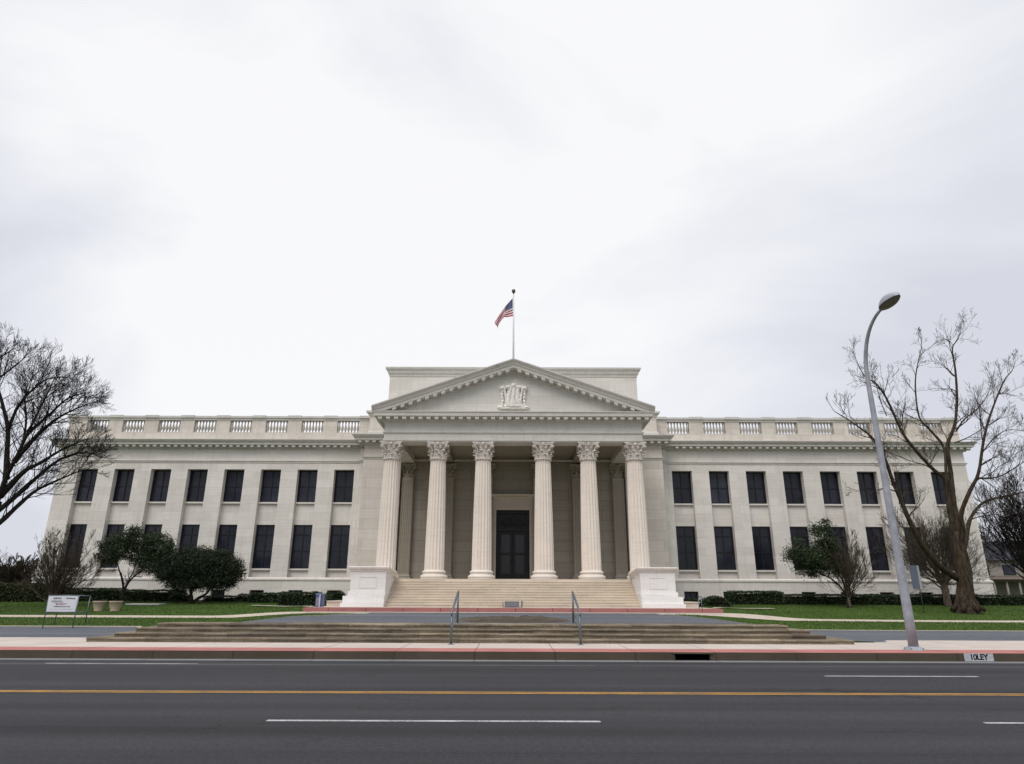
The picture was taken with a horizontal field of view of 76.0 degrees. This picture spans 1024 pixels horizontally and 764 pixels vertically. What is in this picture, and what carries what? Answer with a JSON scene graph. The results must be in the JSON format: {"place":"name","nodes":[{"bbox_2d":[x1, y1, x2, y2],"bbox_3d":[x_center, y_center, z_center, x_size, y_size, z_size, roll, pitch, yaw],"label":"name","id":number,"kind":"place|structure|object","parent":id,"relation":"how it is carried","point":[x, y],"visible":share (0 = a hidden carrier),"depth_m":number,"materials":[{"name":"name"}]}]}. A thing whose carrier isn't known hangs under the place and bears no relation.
{"place":"outdoors","nodes":[
{"label":"outdoors","id":0,"kind":"place"},
{"bbox_2d":[0,612,371,617],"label":"path","id":1,"kind":"structure","parent":0,"point":[217,616],"depth_m":34.87,"materials":[{"name":"concrete"}]},
{"bbox_2d":[0,660,1023,763],"bbox_3d":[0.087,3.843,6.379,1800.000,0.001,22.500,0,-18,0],"label":"road","id":2,"kind":"structure","parent":0,"point":[141,717],"depth_m":9.74,"materials":[{"name":"grey asphalt"}]},
{"bbox_2d":[75,663,193,663],"bbox_3d":[-9.725,7.015,16.335,3.800,0.001,0.100,0,-18,0],"label":"edge line","id":3,"kind":"object","parent":2,"relation":"on","point":[134,663],"visible":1,"depth_m":16.34,"materials":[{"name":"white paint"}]},
{"bbox_2d":[0,663,837,666],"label":"edge line","id":4,"kind":"object","parent":2,"relation":"on","point":[495,665],"visible":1,"depth_m":16.19,"materials":[{"name":"white paint"}]},
{"bbox_2d":[0,690,981,694],"bbox_3d":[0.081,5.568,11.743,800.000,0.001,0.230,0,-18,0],"label":"line","id":5,"kind":"object","parent":2,"relation":"on","point":[498,693],"visible":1,"depth_m":11.78,"materials":[{"name":"yellow paint"}]},
{"bbox_2d":[267,720,1023,723],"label":"lane line","id":6,"kind":"object","parent":2,"relation":"on","point":[522,721],"visible":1,"depth_m":9.13,"materials":[{"name":"white paint"}]},
{"bbox_2d":[863,676,977,676],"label":"lane line","id":7,"kind":"object","parent":2,"relation":"on","point":[920,676],"visible":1,"depth_m":14.29,"materials":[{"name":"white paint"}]},
{"bbox_2d":[0,613,1023,641],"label":"drive","id":8,"kind":"structure","parent":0,"point":[601,618],"depth_m":26.12,"materials":[{"name":"concrete"}]},
{"bbox_2d":[42,595,90,627],"bbox_3d":[-18.936,9.755,27.879,1.480,1.325,0.544,0,-18,0],"label":"notice board","id":9,"kind":"object","parent":8,"relation":"on","point":[56,604],"visible":1,"depth_m":27.72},
{"bbox_2d":[0,637,1023,649],"bbox_3d":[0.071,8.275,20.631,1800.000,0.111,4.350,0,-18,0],"label":"sidewalk","id":10,"kind":"structure","parent":0,"point":[82,642],"depth_m":19.73,"materials":[{"name":"concrete"}]},
{"bbox_2d":[86,622,853,643],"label":"weathered steps","id":11,"kind":"structure","parent":10,"relation":"on","point":[354,632],"depth_m":21.02,"materials":[{"name":"stone"}]},
{"bbox_2d":[448,591,458,644],"bbox_3d":[-1.857,7.591,21.280,0.170,1.576,2.501,0,-18,0],"label":"handrail","id":12,"kind":"object","parent":11,"relation":"on","point":[452,610],"visible":1,"depth_m":20.85,"materials":[{"name":"grey metal"}]},
{"bbox_2d":[571,591,582,644],"bbox_3d":[2.094,7.604,21.280,0.170,1.576,2.501,0,-18,0],"label":"handrail","id":13,"kind":"object","parent":11,"relation":"on","point":[573,614],"visible":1,"depth_m":20.95,"materials":[{"name":"grey metal"}]},
{"bbox_2d":[0,647,1023,652],"bbox_3d":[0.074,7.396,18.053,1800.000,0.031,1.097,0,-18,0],"label":"red paving strip","id":14,"kind":"object","parent":10,"relation":"on","point":[505,650],"visible":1,"depth_m":18.03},
{"bbox_2d":[863,292,924,650],"bbox_3d":[11.463,2.403,19.180,0.537,10.253,2.389,2,-18,-6],"label":"street lamp","id":15,"kind":"object","parent":14,"relation":"on","point":[888,300],"visible":1,"depth_m":19.62,"materials":[{"name":"grey metal"}]},
{"bbox_2d":[0,601,1023,642],"bbox_3d":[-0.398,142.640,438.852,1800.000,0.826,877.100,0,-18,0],"label":"ground","id":16,"kind":"structure","parent":0,"point":[729,610],"depth_m":37.43,"materials":[{"name":"green plant"}]},
{"bbox_2d":[0,552,38,582],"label":"bare tree","id":17,"kind":"object","parent":16,"relation":"on","point":[9,573],"visible":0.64,"depth_m":66.30,"materials":[{"name":"brown plant"}]},
{"bbox_2d":[0,582,72,601],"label":"hedge","id":18,"kind":"object","parent":16,"relation":"on","point":[9,592],"visible":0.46,"depth_m":46.67,"materials":[{"name":"green plant"}]},
{"bbox_2d":[13,524,108,601],"bbox_3d":[-29.477,11.756,42.446,5.806,5.376,4.114,0,-18,0],"label":"bare tree","id":19,"kind":"object","parent":16,"relation":"on","point":[54,578],"visible":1,"depth_m":42.04,"materials":[{"name":"brown plant"}]},
{"bbox_2d":[0,322,122,524],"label":"bare tree","id":20,"kind":"object","parent":16,"relation":"on","point":[6,487],"visible":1,"depth_m":38.90,"materials":[{"name":"brown plant"}]},
{"bbox_2d":[62,587,127,601],"bbox_3d":[-31.317,15.762,48.519,5.264,1.122,1.628,0,-18,0],"label":"hedge","id":21,"kind":"object","parent":16,"relation":"on","point":[106,594],"visible":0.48,"depth_m":47.91,"materials":[{"name":"green plant"}]},
{"bbox_2d":[93,600,106,610],"bbox_3d":[-24.423,13.239,38.782,0.760,0.669,0.760,0,-18,0],"label":"planter","id":22,"kind":"object","parent":16,"relation":"on","point":[98,605],"visible":1,"depth_m":38.55,"materials":[{"name":"concrete"}]},
{"bbox_2d":[109,600,122,610],"bbox_3d":[-23.467,13.242,38.783,0.760,0.670,0.760,0,-18,0],"label":"planter","id":23,"kind":"object","parent":16,"relation":"on","point":[114,605],"visible":1,"depth_m":38.55,"materials":[{"name":"concrete"}]},
{"bbox_2d":[92,522,179,603],"bbox_3d":[-26.199,12.719,46.059,6.085,5.585,4.019,0,-18,0],"label":"evergreen tree","id":24,"kind":"object","parent":16,"relation":"on","point":[152,543],"visible":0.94,"depth_m":45.69,"materials":[{"name":"green plant"}]},
{"bbox_2d":[127,604,163,605],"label":"stone slab","id":25,"kind":"structure","parent":16,"relation":"on","point":[146,604],"depth_m":43.16,"materials":[{"name":"grey stone"}]},
{"bbox_2d":[116,589,178,601],"bbox_3d":[-26.910,15.828,48.500,4.103,1.009,1.619,0,-18,0],"label":"hedge","id":26,"kind":"object","parent":16,"relation":"on","point":[144,595],"visible":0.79,"depth_m":47.88,"materials":[{"name":"green plant"}]},
{"bbox_2d":[167,592,188,601],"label":"bush","id":27,"kind":"object","parent":16,"relation":"on","point":[179,597],"visible":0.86,"depth_m":47.25,"materials":[{"name":"green plant"}]},
{"bbox_2d":[148,543,251,603],"bbox_3d":[-21.829,13.530,46.290,7.073,4.420,5.074,0,-18,0],"label":"evergreen tree","id":28,"kind":"object","parent":16,"relation":"on","point":[190,569],"visible":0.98,"depth_m":45.08,"materials":[{"name":"green plant"}]},
{"bbox_2d":[202,595,235,601],"bbox_3d":[-21.583,16.080,48.578,2.576,0.621,1.329,0,-18,0],"label":"hedge","id":29,"kind":"object","parent":16,"relation":"on","point":[209,598],"visible":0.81,"depth_m":48.09,"materials":[{"name":"green plant"}]},
{"bbox_2d":[88,613,358,626],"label":"drive edging","id":30,"kind":"object","parent":16,"relation":"on","point":[141,626],"visible":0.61,"depth_m":28.46,"materials":[{"name":"concrete"}]},
{"bbox_2d":[233,593,249,601],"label":"bush","id":31,"kind":"object","parent":16,"relation":"on","point":[242,597],"visible":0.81,"depth_m":47.79,"materials":[{"name":"green plant"}]},
{"bbox_2d":[247,592,279,602],"bbox_3d":[-17.486,15.586,47.283,2.678,0.875,1.728,0,-18,0],"label":"hedge","id":32,"kind":"object","parent":16,"relation":"on","point":[266,597],"visible":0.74,"depth_m":46.60,"materials":[{"name":"green plant"}]},
{"bbox_2d":[276,591,321,606],"bbox_3d":[-13.862,14.233,42.932,2.799,1.090,1.614,0,-18,0],"label":"hedge","id":33,"kind":"object","parent":16,"relation":"on","point":[289,598],"visible":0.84,"depth_m":42.32,"materials":[{"name":"green plant"}]},
{"bbox_2d":[331,591,345,599],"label":"bush","id":34,"kind":"object","parent":16,"relation":"on","point":[337,595],"visible":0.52,"depth_m":48.62,"materials":[{"name":"green plant"}]},
{"bbox_2d":[303,607,722,612],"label":"red kerb","id":35,"kind":"structure","parent":16,"relation":"on","point":[582,610],"depth_m":35.90,"materials":[{"name":"red concrete"}]},
{"bbox_2d":[32,358,994,607],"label":"columned building","id":36,"kind":"structure","parent":16,"relation":"on","point":[512,479],"depth_m":52.57,"materials":[{"name":"stone"}]},
{"bbox_2d":[62,524,86,569],"bbox_3d":[-35.107,13.262,52.805,1.659,3.550,0.330,0,-18,0],"label":"window","id":37,"kind":"structure","parent":36,"relation":"in","point":[75,528],"depth_m":53.16,"materials":[{"name":"black glass"}]},
{"bbox_2d":[74,470,97,502],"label":"window","id":38,"kind":"structure","parent":36,"relation":"in","point":[88,494],"depth_m":54.38,"materials":[{"name":"black glass"}]},
{"bbox_2d":[98,524,124,569],"bbox_3d":[-32.077,13.273,52.805,1.659,3.550,0.330,0,-18,0],"label":"window","id":39,"kind":"structure","parent":36,"relation":"in","point":[111,528],"depth_m":53.29,"materials":[{"name":"black glass"}]},
{"bbox_2d":[111,470,134,503],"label":"window","id":40,"kind":"structure","parent":36,"relation":"in","point":[123,486],"depth_m":54.36,"materials":[{"name":"black glass"}]},
{"bbox_2d":[137,524,161,569],"bbox_3d":[-29.047,13.283,52.805,1.659,3.550,0.330,0,-18,0],"label":"window","id":41,"kind":"structure","parent":36,"relation":"in","point":[149,527],"depth_m":53.34,"materials":[{"name":"black glass"}]},
{"bbox_2d":[148,470,170,503],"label":"window","id":42,"kind":"structure","parent":36,"relation":"in","point":[159,491],"depth_m":54.36,"materials":[{"name":"black glass"}]},
{"bbox_2d":[179,525,199,549],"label":"window","id":43,"kind":"structure","parent":36,"relation":"in","point":[189,533],"depth_m":53.18,"materials":[{"name":"black glass"}]},
{"bbox_2d":[185,470,207,503],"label":"window","id":44,"kind":"structure","parent":36,"relation":"in","point":[197,482],"depth_m":54.37,"materials":[{"name":"black glass"}]},
{"bbox_2d":[212,590,224,597],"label":"window","id":45,"kind":"structure","parent":36,"relation":"in","point":[216,592],"depth_m":51.54,"materials":[{"name":"black glass"}]},
{"bbox_2d":[216,525,236,554],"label":"window","id":46,"kind":"structure","parent":36,"relation":"in","point":[227,533],"depth_m":53.15,"materials":[{"name":"black glass"}]},
{"bbox_2d":[222,470,244,503],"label":"window","id":47,"kind":"structure","parent":36,"relation":"in","point":[234,478],"depth_m":54.37,"materials":[{"name":"black glass"}]},
{"bbox_2d":[251,590,263,594],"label":"window","id":48,"kind":"structure","parent":36,"relation":"in","point":[252,591],"depth_m":51.54,"materials":[{"name":"black glass"}]},
{"bbox_2d":[251,525,274,569],"bbox_3d":[-19.957,13.315,52.805,1.659,3.550,0.330,0,-18,0],"label":"window","id":49,"kind":"structure","parent":36,"relation":"in","point":[263,546],"depth_m":52.89,"materials":[{"name":"black glass"}]},
{"bbox_2d":[259,470,280,503],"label":"window","id":50,"kind":"structure","parent":36,"relation":"in","point":[271,479],"depth_m":54.37,"materials":[{"name":"black glass"}]},
{"bbox_2d":[289,525,312,569],"bbox_3d":[-16.927,13.326,52.805,1.659,3.550,0.330,0,-18,0],"label":"window","id":51,"kind":"structure","parent":36,"relation":"in","point":[302,534],"depth_m":52.92,"materials":[{"name":"black glass"}]},
{"bbox_2d":[295,471,317,503],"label":"window","id":52,"kind":"structure","parent":36,"relation":"in","point":[306,493],"depth_m":54.37,"materials":[{"name":"black glass"}]},
{"bbox_2d":[327,525,349,570],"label":"window","id":53,"kind":"structure","parent":36,"relation":"in","point":[339,537],"depth_m":52.89,"materials":[{"name":"black glass"}]},
{"bbox_2d":[332,471,353,503],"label":"window","id":54,"kind":"structure","parent":36,"relation":"in","point":[343,490],"depth_m":54.38,"materials":[{"name":"black glass"}]},
{"bbox_2d":[496,510,529,578],"bbox_3d":[0.055,12.856,51.563,2.640,5.425,0.360,0,-18,0],"label":"door","id":55,"kind":"structure","parent":36,"relation":"in","point":[512,526],"depth_m":51.56,"materials":[{"name":"metal"}]},
{"bbox_2d":[512,289,514,357],"bbox_3d":[0.114,-3.948,49.605,0.300,6.760,0.300,0,-18,0],"label":"flagpole","id":56,"kind":"object","parent":36,"relation":"on","point":[513,291],"visible":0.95,"depth_m":49.76,"materials":[{"name":"grey metal"}]},
{"bbox_2d":[495,298,512,326],"bbox_3d":[-0.627,-5.186,49.999,1.391,2.688,0.345,0,-18,0],"label":"flag","id":57,"kind":"object","parent":56,"relation":"attached to","point":[507,310],"visible":1,"depth_m":50.03,"materials":[{"name":"fabric"}]},
{"bbox_2d":[672,472,692,505],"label":"window","id":58,"kind":"structure","parent":36,"relation":"in","point":[682,491],"depth_m":54.38,"materials":[{"name":"black glass"}]},
{"bbox_2d":[676,526,698,571],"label":"window","id":59,"kind":"structure","parent":36,"relation":"in","point":[685,535],"depth_m":52.90,"materials":[{"name":"black glass"}]},
{"bbox_2d":[684,592,697,598],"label":"window","id":60,"kind":"structure","parent":36,"relation":"in","point":[687,594],"depth_m":51.53,"materials":[{"name":"black glass"}]},
{"bbox_2d":[709,472,730,505],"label":"window","id":61,"kind":"structure","parent":36,"relation":"in","point":[719,490],"depth_m":54.36,"materials":[{"name":"black glass"}]},
{"bbox_2d":[714,526,736,571],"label":"window","id":62,"kind":"structure","parent":36,"relation":"in","point":[724,543],"depth_m":52.90,"materials":[{"name":"black glass"}]},
{"bbox_2d":[746,472,767,505],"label":"window","id":63,"kind":"structure","parent":36,"relation":"in","point":[755,480],"depth_m":54.37,"materials":[{"name":"black glass"}]},
{"bbox_2d":[752,527,775,571],"bbox_3d":[20.153,13.455,52.805,1.659,3.550,0.330,0,-18,0],"label":"window","id":64,"kind":"structure","parent":36,"relation":"in","point":[764,561],"depth_m":52.90,"materials":[{"name":"black glass"}]},
{"bbox_2d":[783,472,804,505],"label":"window","id":65,"kind":"structure","parent":36,"relation":"in","point":[792,480],"depth_m":54.37,"materials":[{"name":"black glass"}]},
{"bbox_2d":[790,527,810,571],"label":"window","id":66,"kind":"structure","parent":36,"relation":"in","point":[794,531],"depth_m":53.25,"materials":[{"name":"black glass"}]},
{"bbox_2d":[802,592,813,596],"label":"window","id":67,"kind":"structure","parent":36,"relation":"in","point":[802,592],"depth_m":51.54,"materials":[{"name":"black glass"}]},
{"bbox_2d":[820,472,842,505],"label":"window","id":68,"kind":"structure","parent":36,"relation":"in","point":[829,480],"depth_m":54.37,"materials":[{"name":"black glass"}]},
{"bbox_2d":[828,527,849,566],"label":"window","id":69,"kind":"structure","parent":36,"relation":"in","point":[839,532],"depth_m":53.23,"materials":[{"name":"black glass"}]},
{"bbox_2d":[857,473,879,505],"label":"window","id":70,"kind":"structure","parent":36,"relation":"in","point":[862,477],"depth_m":54.37,"materials":[{"name":"black glass"}]},
{"bbox_2d":[865,527,890,571],"bbox_3d":[29.333,13.487,52.805,1.659,3.550,0.330,0,-18,0],"label":"window","id":71,"kind":"structure","parent":36,"relation":"in","point":[881,566],"depth_m":52.89,"materials":[{"name":"black glass"}]},
{"bbox_2d":[894,473,916,505],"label":"window","id":72,"kind":"structure","parent":36,"relation":"in","point":[906,477],"depth_m":54.45,"materials":[{"name":"black glass"}]},
{"bbox_2d":[903,528,928,572],"bbox_3d":[32.393,13.498,52.805,1.659,3.550,0.330,0,-18,0],"label":"window","id":73,"kind":"structure","parent":36,"relation":"in","point":[908,529],"depth_m":53.01,"materials":[{"name":"black glass"}]},
{"bbox_2d":[931,473,950,505],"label":"window","id":74,"kind":"structure","parent":36,"relation":"in","point":[938,484],"depth_m":54.40,"materials":[{"name":"black glass"}]},
{"bbox_2d":[942,529,954,571],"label":"window","id":75,"kind":"structure","parent":36,"relation":"in","point":[942,529],"depth_m":52.90,"materials":[{"name":"black glass"}]},
{"bbox_2d":[683,598,697,601],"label":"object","id":76,"kind":"object","parent":16,"relation":"on","point":[691,599],"visible":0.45,"depth_m":49.61,"materials":[{"name":"green plant"}]},
{"bbox_2d":[699,595,734,607],"bbox_3d":[13.606,14.817,44.144,2.134,0.919,2.193,0,-18,0],"label":"bush","id":77,"kind":"object","parent":16,"relation":"on","point":[714,601],"visible":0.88,"depth_m":43.36,"materials":[{"name":"green plant"}]},
{"bbox_2d":[712,607,774,608],"bbox_3d":[14.315,14.016,40.653,7.177,0.136,0.814,15,-23,-38],"label":"plaza edging","id":78,"kind":"object","parent":16,"relation":"on","point":[750,608],"visible":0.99,"depth_m":41.59,"materials":[{"name":"concrete"}]},
{"bbox_2d":[724,590,785,604],"bbox_3d":[17.755,15.839,48.071,4.178,1.150,1.724,0,-18,0],"label":"hedge","id":79,"kind":"object","parent":16,"relation":"on","point":[764,597],"visible":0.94,"depth_m":47.40,"materials":[{"name":"green plant"}]},
{"bbox_2d":[778,517,857,607],"bbox_3d":[21.500,12.661,46.039,5.876,6.201,3.581,0,-18,0],"label":"evergreen tree","id":80,"kind":"object","parent":16,"relation":"on","point":[814,558],"visible":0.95,"depth_m":45.77,"materials":[{"name":"green plant"}]},
{"bbox_2d":[679,615,965,630],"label":"drive edging","id":81,"kind":"object","parent":16,"relation":"on","point":[902,630],"visible":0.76,"depth_m":28.01,"materials":[{"name":"concrete"}]},
{"bbox_2d":[783,593,898,604],"bbox_3d":[24.277,16.154,48.613,8.126,0.965,1.734,0,-18,0],"label":"hedge","id":82,"kind":"object","parent":16,"relation":"on","point":[863,599],"visible":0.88,"depth_m":47.94,"materials":[{"name":"green plant"}]},
{"bbox_2d":[816,524,879,607],"bbox_3d":[23.658,12.793,45.828,4.812,5.768,3.397,9,-20,-26],"label":"bare tree","id":83,"kind":"object","parent":16,"relation":"on","point":[847,570],"visible":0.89,"depth_m":45.43,"materials":[{"name":"plant"}]},
{"bbox_2d":[909,565,924,612],"bbox_3d":[25.342,12.988,40.920,0.383,2.940,0.853,-15,-23,39],"label":"post sign","id":84,"kind":"object","parent":16,"relation":"on","point":[915,577],"visible":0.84,"depth_m":40.95,"materials":[{"name":"metal"}]},
{"bbox_2d":[825,308,1023,614],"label":"bare tree","id":85,"kind":"object","parent":16,"relation":"on","point":[965,601],"visible":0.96,"depth_m":42.97,"materials":[{"name":"brown plant"}]},
{"bbox_2d":[869,490,998,606],"bbox_3d":[30.588,12.099,47.642,9.380,8.108,6.847,0,-18,0],"label":"bare tree","id":86,"kind":"object","parent":16,"relation":"on","point":[940,536],"visible":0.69,"depth_m":46.92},
{"bbox_2d":[896,594,1023,605],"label":"hedge","id":87,"kind":"object","parent":16,"relation":"on","point":[1009,600],"visible":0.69,"depth_m":48.13,"materials":[{"name":"green plant"}]},
{"bbox_2d":[972,458,1023,578],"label":"bare tree","id":88,"kind":"object","parent":16,"relation":"on","point":[1010,521],"visible":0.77,"depth_m":59.95,"materials":[{"name":"brown plant"}]},
{"bbox_2d":[982,541,1023,597],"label":"house","id":89,"kind":"structure","parent":16,"relation":"on","point":[1008,582],"depth_m":74.62,"materials":[{"name":"stone"}]},
{"bbox_2d":[1002,565,1015,574],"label":"window","id":90,"kind":"structure","parent":89,"relation":"in","point":[1006,568],"depth_m":74.99,"materials":[{"name":"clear glass"}]},
{"bbox_2d":[0,0,1023,574],"label":"sky","id":91,"kind":"structure","parent":0,"point":[227,207],"materials":[{"name":"white"}]},
{"bbox_2d":[324,606,700,607],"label":"plaza","id":92,"kind":"structure","parent":0,"point":[490,607],"depth_m":38.26,"materials":[{"name":"grey concrete"}]},
{"bbox_2d":[315,593,325,606],"bbox_3d":[-10.733,12.356,36.582,0.450,1.060,0.520,0,-18,0],"label":"newspaper box","id":93,"kind":"object","parent":92,"relation":"on","point":[320,599],"visible":0.92,"depth_m":36.47,"materials":[{"name":"blue paint"}]},
{"bbox_2d":[324,591,332,604],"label":"potted shrub","id":94,"kind":"object","parent":92,"relation":"on","point":[329,596],"visible":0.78,"depth_m":40.32,"materials":[{"name":"green plant"}]},
{"bbox_2d":[505,601,522,607],"bbox_3d":[0.035,12.925,38.123,1.160,0.365,0.100,0,-18,0],"label":"plaque","id":95,"kind":"object","parent":92,"relation":"on","point":[511,604],"visible":1,"depth_m":38.09,"materials":[{"name":"grey metal"}]},
{"bbox_2d":[458,615,569,622],"bbox_3d":[0.068,9.245,25.598,4.500,0.269,3.800,0,-18,0],"label":"planting bed","id":96,"kind":"object","parent":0,"point":[513,619],"visible":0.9,"depth_m":24.54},
{"bbox_2d":[654,613,1023,622],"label":"path","id":97,"kind":"structure","parent":0,"point":[752,616],"depth_m":34.84,"materials":[{"name":"concrete"}]},
{"bbox_2d":[378,612,718,613],"bbox_3d":[0.057,12.410,35.237,22.000,0.025,1.290,0,-18,0],"label":"plaza gutter","id":98,"kind":"object","parent":97,"relation":"on","point":[525,612],"visible":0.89,"depth_m":35.04,"materials":[{"name":"concrete"}]},
{"label":"verge","id":99,"kind":"structure","parent":0,"visible":0},
{"bbox_2d":[0,650,1023,661],"bbox_3d":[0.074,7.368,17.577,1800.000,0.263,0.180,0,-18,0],"label":"kerb","id":100,"kind":"structure","parent":99,"relation":"on","point":[454,655],"depth_m":17.50,"materials":[{"name":"concrete"}]},
{"bbox_2d":[672,652,713,660],"bbox_3d":[4.824,7.428,17.710,1.100,0.262,0.540,0,-18,0],"label":"storm drain","id":101,"kind":"object","parent":100,"relation":"in","point":[691,656],"visible":0.83,"depth_m":17.66,"materials":[{"name":"metal"}]},
{"bbox_2d":[964,653,993,660],"bbox_3d":[12.464,7.349,17.497,0.780,0.192,0.007,0,-18,0],"label":"kerb number","id":102,"kind":"object","parent":100,"relation":"attached to","point":[978,657],"visible":1,"depth_m":17.49,"materials":[{"name":"white paint"}]},
{"bbox_2d":[0,658,1023,663],"bbox_3d":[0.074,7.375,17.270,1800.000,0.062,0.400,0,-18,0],"label":"gutter","id":103,"kind":"object","parent":99,"relation":"on","point":[509,660],"visible":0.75,"depth_m":17.21,"materials":[{"name":"concrete"}]}
]}

